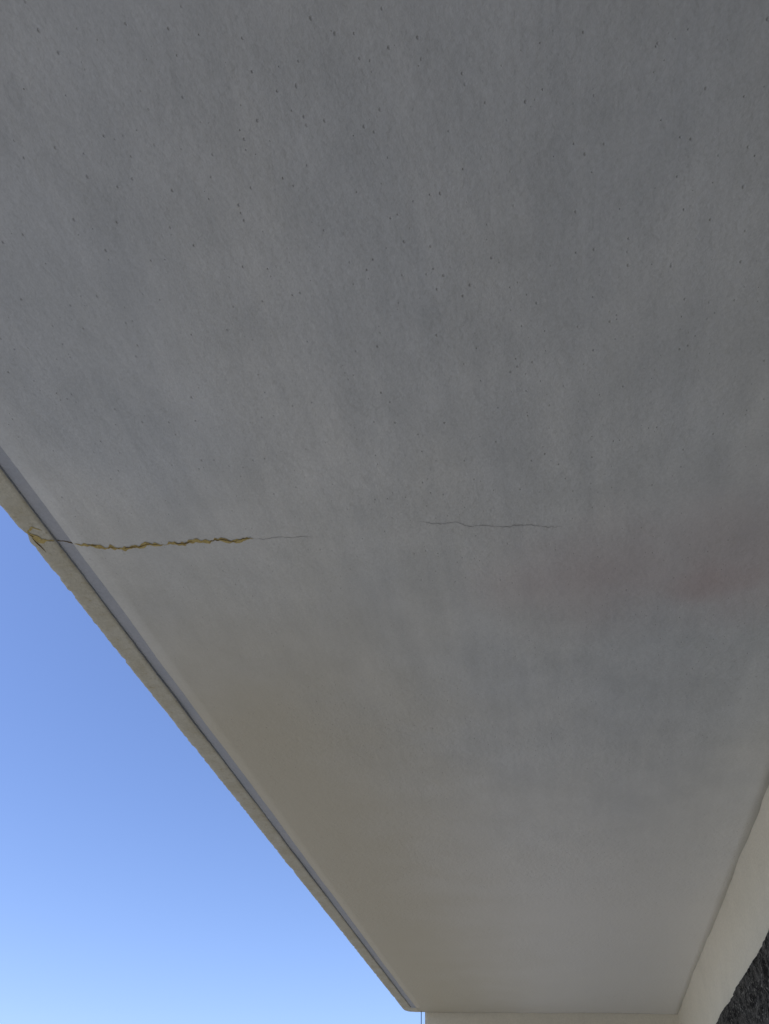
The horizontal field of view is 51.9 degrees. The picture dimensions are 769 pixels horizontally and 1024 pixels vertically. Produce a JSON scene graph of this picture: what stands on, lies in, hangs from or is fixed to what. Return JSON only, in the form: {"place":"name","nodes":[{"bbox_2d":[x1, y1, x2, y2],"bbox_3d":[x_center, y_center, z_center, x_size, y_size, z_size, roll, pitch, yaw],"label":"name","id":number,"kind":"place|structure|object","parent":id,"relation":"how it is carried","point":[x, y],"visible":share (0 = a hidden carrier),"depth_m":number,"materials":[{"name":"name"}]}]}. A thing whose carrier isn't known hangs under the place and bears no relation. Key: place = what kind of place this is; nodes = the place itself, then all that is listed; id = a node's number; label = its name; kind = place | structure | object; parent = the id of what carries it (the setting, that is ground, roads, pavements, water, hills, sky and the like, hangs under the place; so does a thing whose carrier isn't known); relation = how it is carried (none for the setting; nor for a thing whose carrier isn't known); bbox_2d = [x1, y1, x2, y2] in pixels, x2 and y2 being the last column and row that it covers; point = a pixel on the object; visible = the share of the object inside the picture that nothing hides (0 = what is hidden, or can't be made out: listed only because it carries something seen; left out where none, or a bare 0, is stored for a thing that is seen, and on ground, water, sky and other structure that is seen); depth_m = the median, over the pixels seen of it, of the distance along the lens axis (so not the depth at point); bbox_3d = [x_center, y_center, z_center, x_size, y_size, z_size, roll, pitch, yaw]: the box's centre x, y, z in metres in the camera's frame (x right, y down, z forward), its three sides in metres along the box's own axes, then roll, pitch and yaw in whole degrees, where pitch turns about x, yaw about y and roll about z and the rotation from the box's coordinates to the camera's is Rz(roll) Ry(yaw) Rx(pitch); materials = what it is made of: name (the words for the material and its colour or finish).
{"place":"outdoors","nodes":[
{"label":"outdoors","id":0,"kind":"place"},
{"bbox_2d":[0,506,424,1023],"label":"sky","id":1,"kind":"structure","parent":0,"point":[136,888],"materials":[{"name":"blue"}]},
{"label":"terrace floor","id":2,"kind":"structure","parent":0,"visible":0},
{"bbox_2d":[425,1012,678,1023],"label":"garden wall","id":3,"kind":"structure","parent":2,"relation":"on","point":[527,1018],"depth_m":6.59,"materials":[{"name":"beige paint"}]},
{"bbox_2d":[678,786,768,1023],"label":"house wall","id":4,"kind":"structure","parent":2,"relation":"on","point":[735,940],"depth_m":4.06,"materials":[{"name":"beige paint"}]},
{"bbox_2d":[0,0,768,1013],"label":"balcony slab","id":5,"kind":"structure","parent":4,"relation":"attached to","point":[368,300],"depth_m":1.87,"materials":[{"name":"paint"}]},
{"bbox_2d":[27,532,53,543],"bbox_3d":[-0.963,0.071,2.218,0.061,0.001,0.053,-6,-43,9],"label":"crack edge deposit","id":6,"kind":"object","parent":5,"relation":"attached to","point":[38,539],"visible":1,"depth_m":2.23,"materials":[{"name":"beige"}]},
{"bbox_2d":[77,537,250,550],"bbox_3d":[-0.619,0.093,2.220,0.518,0.003,0.043,-3,-43,6],"label":"crack deposit","id":7,"kind":"object","parent":5,"relation":"attached to","point":[193,541],"visible":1,"depth_m":2.22,"materials":[{"name":"brown"}]},
{"bbox_2d":[91,538,251,548],"bbox_3d":[-0.601,0.090,2.215,0.479,0.002,0.025,-3,-43,7],"label":"crack opening","id":8,"kind":"object","parent":5,"relation":"attached to","point":[176,543],"visible":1,"depth_m":2.21,"materials":[{"name":"concrete"}]},
{"bbox_2d":[422,521,560,527],"bbox_3d":[0.281,0.036,2.104,0.382,0.004,0.018,2,-42,1],"label":"crack hairline","id":9,"kind":"object","parent":5,"relation":"attached to","point":[486,525],"visible":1,"depth_m":2.10,"materials":[{"name":"grey concrete"}]},
{"bbox_2d":[716,930,768,1023],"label":"stone cladding","id":10,"kind":"structure","parent":2,"relation":"on","point":[748,1003],"depth_m":3.67,"materials":[{"name":"grey stone"}]}
]}

